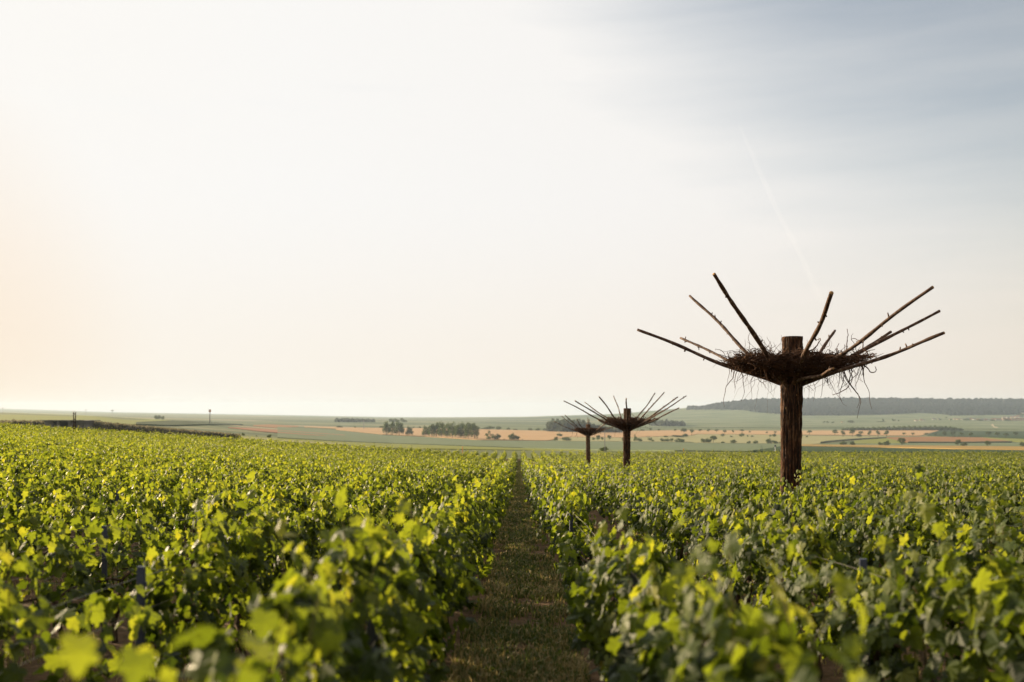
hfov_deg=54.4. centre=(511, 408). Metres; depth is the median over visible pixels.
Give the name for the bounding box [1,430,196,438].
vine row
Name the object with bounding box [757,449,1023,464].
vine row
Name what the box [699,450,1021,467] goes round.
vine row
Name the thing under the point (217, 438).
vine row
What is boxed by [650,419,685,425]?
woodland
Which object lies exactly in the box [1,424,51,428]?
vine row
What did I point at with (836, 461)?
vine row
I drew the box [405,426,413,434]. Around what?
tree
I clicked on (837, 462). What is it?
vine row
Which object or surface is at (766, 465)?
vine row
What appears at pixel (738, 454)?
vine row
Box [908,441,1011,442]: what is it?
field bank
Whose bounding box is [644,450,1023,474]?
vine row
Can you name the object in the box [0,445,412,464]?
vine row
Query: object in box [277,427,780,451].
crop field
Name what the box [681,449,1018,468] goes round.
vine row
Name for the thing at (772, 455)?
vine row
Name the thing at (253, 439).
vine row
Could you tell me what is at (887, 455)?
vine row
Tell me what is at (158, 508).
vine row
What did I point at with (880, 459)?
vine row
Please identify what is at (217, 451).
vine row
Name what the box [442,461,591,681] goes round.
grass
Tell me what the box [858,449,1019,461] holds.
vine row
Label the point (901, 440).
bush
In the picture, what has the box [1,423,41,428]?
vine row
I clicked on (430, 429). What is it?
tree
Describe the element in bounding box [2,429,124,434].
vine row
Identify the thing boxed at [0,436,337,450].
vine row
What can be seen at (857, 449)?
dark crop field
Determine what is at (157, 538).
vine row
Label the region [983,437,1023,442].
maize field
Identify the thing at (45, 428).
vine row
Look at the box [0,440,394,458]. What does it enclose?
vine row
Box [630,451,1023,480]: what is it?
vine row
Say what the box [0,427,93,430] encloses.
vine row
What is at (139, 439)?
vine row
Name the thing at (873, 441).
clover field
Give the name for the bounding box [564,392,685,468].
root sculpture
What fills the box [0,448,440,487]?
vine row
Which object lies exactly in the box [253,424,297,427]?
ploughed field
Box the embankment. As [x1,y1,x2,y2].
[78,427,235,438]
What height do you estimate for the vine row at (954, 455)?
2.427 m
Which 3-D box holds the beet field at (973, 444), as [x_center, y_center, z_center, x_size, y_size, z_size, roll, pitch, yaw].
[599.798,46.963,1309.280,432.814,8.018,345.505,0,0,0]
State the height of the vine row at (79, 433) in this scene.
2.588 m
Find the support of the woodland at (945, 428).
on the valley
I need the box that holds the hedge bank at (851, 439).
[820,437,885,443]
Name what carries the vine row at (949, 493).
on the ground at (124, 640)
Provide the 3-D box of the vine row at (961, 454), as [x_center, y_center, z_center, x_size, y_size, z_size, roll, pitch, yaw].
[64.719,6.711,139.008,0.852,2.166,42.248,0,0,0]
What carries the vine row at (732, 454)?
on the ground at (124, 640)
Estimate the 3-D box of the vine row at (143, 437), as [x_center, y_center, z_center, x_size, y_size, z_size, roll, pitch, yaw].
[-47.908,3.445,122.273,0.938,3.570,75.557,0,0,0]
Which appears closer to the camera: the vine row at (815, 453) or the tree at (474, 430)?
the vine row at (815, 453)
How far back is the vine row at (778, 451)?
124.77 m
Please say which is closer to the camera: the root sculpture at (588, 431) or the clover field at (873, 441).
the root sculpture at (588, 431)
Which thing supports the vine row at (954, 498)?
on the ground at (124, 640)
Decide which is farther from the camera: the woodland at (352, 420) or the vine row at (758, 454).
the woodland at (352, 420)
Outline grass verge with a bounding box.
[244,437,339,444]
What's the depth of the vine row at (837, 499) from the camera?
16.40 m
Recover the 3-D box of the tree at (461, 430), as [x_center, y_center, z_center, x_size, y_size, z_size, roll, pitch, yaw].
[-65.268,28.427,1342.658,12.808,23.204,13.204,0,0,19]
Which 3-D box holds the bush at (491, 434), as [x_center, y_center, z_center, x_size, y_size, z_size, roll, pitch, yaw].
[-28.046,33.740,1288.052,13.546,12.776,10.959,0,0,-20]
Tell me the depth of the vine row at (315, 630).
4.28 m
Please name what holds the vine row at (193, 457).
on the ground at (124, 640)
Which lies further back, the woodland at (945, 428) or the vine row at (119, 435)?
the woodland at (945, 428)
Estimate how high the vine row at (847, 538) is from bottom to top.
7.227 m
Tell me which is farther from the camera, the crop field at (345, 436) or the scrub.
the crop field at (345, 436)
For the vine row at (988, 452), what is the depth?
150.03 m
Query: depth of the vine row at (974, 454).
150.01 m
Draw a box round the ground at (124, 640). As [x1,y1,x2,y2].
[0,459,1018,681]
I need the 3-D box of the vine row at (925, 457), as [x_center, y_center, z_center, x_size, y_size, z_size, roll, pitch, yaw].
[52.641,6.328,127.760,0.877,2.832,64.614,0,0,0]
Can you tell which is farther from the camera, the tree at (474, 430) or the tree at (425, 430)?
the tree at (425, 430)
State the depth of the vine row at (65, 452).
50.79 m
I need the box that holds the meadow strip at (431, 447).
[241,436,584,450]
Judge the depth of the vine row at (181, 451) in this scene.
65.52 m
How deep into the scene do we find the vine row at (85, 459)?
35.77 m
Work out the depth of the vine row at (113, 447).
72.23 m
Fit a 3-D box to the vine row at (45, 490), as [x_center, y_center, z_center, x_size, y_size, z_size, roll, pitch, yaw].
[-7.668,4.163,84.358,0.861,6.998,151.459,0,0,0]
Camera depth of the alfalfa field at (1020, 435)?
1984.02 m
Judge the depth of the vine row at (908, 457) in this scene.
127.98 m
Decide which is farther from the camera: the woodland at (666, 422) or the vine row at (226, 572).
the woodland at (666, 422)
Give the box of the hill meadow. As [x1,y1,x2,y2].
[0,412,166,424]
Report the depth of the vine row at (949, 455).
138.21 m
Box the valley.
[0,408,1023,458]
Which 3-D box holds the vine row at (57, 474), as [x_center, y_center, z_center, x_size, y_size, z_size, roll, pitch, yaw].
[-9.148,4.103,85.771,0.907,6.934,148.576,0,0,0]
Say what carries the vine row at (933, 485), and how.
on the ground at (124, 640)
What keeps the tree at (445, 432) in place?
on the valley
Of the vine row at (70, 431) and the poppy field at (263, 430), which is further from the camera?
the poppy field at (263, 430)
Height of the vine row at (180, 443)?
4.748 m
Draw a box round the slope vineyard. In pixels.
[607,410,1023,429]
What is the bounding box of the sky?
[0,0,1023,416]
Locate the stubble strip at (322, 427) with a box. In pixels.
[304,426,335,428]
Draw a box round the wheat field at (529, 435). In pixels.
[336,428,938,440]
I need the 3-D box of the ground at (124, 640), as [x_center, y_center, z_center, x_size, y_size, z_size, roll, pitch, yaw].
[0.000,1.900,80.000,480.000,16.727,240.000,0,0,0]
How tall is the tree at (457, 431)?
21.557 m
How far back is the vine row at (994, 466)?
65.67 m
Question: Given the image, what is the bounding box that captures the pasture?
[555,434,885,443]
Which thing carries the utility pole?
on the ground at (124, 640)
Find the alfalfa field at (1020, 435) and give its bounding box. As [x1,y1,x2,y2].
[927,431,1023,438]
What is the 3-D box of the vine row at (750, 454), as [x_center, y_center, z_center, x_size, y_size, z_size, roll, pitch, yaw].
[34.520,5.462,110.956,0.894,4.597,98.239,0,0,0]
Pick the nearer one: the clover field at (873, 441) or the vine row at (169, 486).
the vine row at (169, 486)
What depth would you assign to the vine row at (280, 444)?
104.35 m
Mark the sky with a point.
(368, 208)
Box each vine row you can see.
[0,425,72,429]
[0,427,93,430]
[0,428,163,436]
[0,429,149,436]
[0,431,177,437]
[0,432,204,439]
[0,433,252,443]
[0,434,225,439]
[0,435,242,442]
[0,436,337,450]
[0,437,364,452]
[0,438,384,455]
[0,440,375,454]
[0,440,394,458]
[0,444,403,461]
[0,444,430,483]
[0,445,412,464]
[0,445,421,474]
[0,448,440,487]
[0,448,450,489]
[0,449,468,535]
[0,450,459,524]
[0,450,478,576]
[0,450,496,668]
[0,450,506,681]
[0,451,487,601]
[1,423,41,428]
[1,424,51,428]
[1,427,113,432]
[1,428,139,434]
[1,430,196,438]
[1,431,234,441]
[1,434,300,448]
[1,438,356,451]
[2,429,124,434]
[2,434,271,444]
[3,427,102,432]
[3,430,159,435]
[3,434,262,443]
[3,436,318,449]
[4,425,85,431]
[4,426,65,429]
[7,432,186,437]
[7,436,326,449]
[8,434,291,445]
[8,436,347,450]
[11,433,214,440]
[14,436,278,444]
[14,436,309,447]
[20,427,120,432]
[57,451,518,681]
[520,451,876,681]
[531,449,1023,681]
[540,450,1023,645]
[550,450,1023,581]
[559,449,1023,554]
[569,449,1023,537]
[578,450,1023,515]
[590,450,1023,495]
[597,450,1023,488]
[606,450,1023,489]
[616,450,1023,480]
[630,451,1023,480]
[635,449,1023,475]
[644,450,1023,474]
[654,450,1020,471]
[664,451,1014,471]
[672,450,1023,469]
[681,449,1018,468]
[691,450,1014,467]
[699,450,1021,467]
[709,449,1021,465]
[720,449,1019,465]
[728,450,1023,465]
[738,449,1016,464]
[748,450,987,464]
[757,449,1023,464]
[767,451,1020,463]
[776,450,1023,463]
[802,451,994,462]
[802,452,1021,463]
[812,449,1006,461]
[821,450,1020,461]
[832,450,1023,462]
[841,451,1015,461]
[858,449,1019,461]
[893,450,1018,460]
[900,451,1022,459]
[910,450,1018,459]
[918,449,1023,458]
[938,449,1022,457]
[943,450,1020,456]
[952,450,1023,457]
[963,451,1023,455]
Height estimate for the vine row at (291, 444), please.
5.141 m
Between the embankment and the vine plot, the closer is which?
the embankment
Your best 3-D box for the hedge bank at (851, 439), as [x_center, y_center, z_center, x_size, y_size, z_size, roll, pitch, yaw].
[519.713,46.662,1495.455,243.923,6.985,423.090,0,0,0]
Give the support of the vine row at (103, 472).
on the ground at (124, 640)
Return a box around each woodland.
[334,418,374,421]
[546,418,621,431]
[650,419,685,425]
[841,425,963,430]
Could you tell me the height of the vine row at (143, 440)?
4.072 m
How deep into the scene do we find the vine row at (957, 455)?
138.63 m
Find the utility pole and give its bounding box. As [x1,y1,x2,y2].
[71,411,75,430]
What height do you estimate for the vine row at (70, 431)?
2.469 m
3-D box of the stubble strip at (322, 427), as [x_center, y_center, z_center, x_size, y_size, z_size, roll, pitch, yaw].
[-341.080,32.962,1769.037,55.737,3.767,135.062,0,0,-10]
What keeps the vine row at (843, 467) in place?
on the ground at (124, 640)
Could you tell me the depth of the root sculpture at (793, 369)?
19.27 m
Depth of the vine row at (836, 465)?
55.80 m
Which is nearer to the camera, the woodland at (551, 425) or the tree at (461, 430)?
the tree at (461, 430)
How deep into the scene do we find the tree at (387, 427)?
1484.06 m
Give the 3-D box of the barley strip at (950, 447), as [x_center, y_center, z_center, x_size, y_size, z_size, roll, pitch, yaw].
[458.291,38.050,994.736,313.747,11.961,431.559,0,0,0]
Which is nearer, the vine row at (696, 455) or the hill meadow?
the vine row at (696, 455)
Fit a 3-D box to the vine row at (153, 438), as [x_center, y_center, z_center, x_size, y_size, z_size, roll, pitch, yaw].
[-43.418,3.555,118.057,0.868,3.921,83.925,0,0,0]
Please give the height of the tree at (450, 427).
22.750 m
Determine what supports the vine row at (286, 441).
on the ground at (124, 640)
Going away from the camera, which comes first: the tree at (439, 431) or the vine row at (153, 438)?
the vine row at (153, 438)
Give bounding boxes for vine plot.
[136,420,242,425]
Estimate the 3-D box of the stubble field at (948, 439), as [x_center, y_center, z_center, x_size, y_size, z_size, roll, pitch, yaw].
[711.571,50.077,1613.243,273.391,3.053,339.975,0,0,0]
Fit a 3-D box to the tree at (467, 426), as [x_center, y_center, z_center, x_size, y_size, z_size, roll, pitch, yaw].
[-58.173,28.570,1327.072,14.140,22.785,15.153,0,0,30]
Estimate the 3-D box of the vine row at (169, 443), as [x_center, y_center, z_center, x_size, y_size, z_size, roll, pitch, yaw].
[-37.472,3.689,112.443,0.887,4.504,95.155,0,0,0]
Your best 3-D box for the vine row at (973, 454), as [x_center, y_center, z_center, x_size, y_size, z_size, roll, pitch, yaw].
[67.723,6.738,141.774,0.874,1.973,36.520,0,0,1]
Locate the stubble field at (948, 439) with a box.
[886,437,1005,441]
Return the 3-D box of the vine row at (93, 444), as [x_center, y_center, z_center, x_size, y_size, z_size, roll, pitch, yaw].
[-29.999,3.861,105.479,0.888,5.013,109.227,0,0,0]
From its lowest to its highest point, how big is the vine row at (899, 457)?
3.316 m
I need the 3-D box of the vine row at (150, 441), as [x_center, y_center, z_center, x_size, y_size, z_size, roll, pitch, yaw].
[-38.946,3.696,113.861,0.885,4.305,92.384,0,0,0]
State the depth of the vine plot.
870.11 m
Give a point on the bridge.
(79, 423)
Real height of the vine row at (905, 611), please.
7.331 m
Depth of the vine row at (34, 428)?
150.51 m
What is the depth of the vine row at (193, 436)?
127.20 m
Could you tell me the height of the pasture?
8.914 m
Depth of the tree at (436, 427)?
1418.33 m
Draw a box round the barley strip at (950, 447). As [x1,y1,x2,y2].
[802,444,1023,449]
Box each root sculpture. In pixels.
[554,415,611,463]
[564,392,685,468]
[637,273,944,498]
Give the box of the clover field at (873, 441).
[854,438,906,443]
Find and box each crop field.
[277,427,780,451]
[753,446,1023,453]
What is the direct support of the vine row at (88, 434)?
on the ground at (124, 640)
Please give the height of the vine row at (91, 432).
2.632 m
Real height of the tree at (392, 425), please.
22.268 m
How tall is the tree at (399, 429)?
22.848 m
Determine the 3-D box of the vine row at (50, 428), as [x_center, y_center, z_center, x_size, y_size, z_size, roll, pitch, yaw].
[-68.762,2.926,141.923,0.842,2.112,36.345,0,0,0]
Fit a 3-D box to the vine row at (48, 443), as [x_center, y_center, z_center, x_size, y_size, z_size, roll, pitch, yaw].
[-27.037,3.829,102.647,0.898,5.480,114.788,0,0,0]
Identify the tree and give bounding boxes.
[382,421,390,434]
[389,421,394,434]
[393,420,404,434]
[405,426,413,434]
[421,425,429,435]
[427,424,434,434]
[432,422,440,436]
[437,422,445,436]
[442,422,451,435]
[448,423,455,437]
[453,424,461,437]
[459,423,465,437]
[463,422,470,437]
[469,423,479,438]
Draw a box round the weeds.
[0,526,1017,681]
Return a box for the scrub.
[0,419,240,438]
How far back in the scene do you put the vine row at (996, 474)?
32.13 m
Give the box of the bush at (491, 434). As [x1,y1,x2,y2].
[485,430,494,438]
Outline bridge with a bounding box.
[42,420,100,427]
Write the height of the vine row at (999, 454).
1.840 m
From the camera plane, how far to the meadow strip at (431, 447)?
526.19 m
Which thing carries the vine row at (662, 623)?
on the ground at (124, 640)
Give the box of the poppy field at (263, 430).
[228,427,340,435]
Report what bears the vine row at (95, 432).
on the ground at (124, 640)
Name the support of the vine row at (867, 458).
on the ground at (124, 640)
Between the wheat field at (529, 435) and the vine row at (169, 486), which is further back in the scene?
the wheat field at (529, 435)
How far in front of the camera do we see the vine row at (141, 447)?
68.89 m
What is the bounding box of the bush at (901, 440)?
[896,437,905,444]
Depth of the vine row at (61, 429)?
141.60 m
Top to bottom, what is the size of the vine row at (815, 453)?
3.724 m
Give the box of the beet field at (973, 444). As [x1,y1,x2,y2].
[832,443,1020,445]
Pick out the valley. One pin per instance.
(503, 423)
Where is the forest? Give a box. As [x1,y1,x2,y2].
[686,396,1023,415]
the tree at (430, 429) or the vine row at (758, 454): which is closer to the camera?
the vine row at (758, 454)
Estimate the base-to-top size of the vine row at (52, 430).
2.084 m
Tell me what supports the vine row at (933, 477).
on the ground at (124, 640)
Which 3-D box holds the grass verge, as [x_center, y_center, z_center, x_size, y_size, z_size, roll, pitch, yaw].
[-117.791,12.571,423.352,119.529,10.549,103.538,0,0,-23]
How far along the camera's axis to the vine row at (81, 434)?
128.25 m

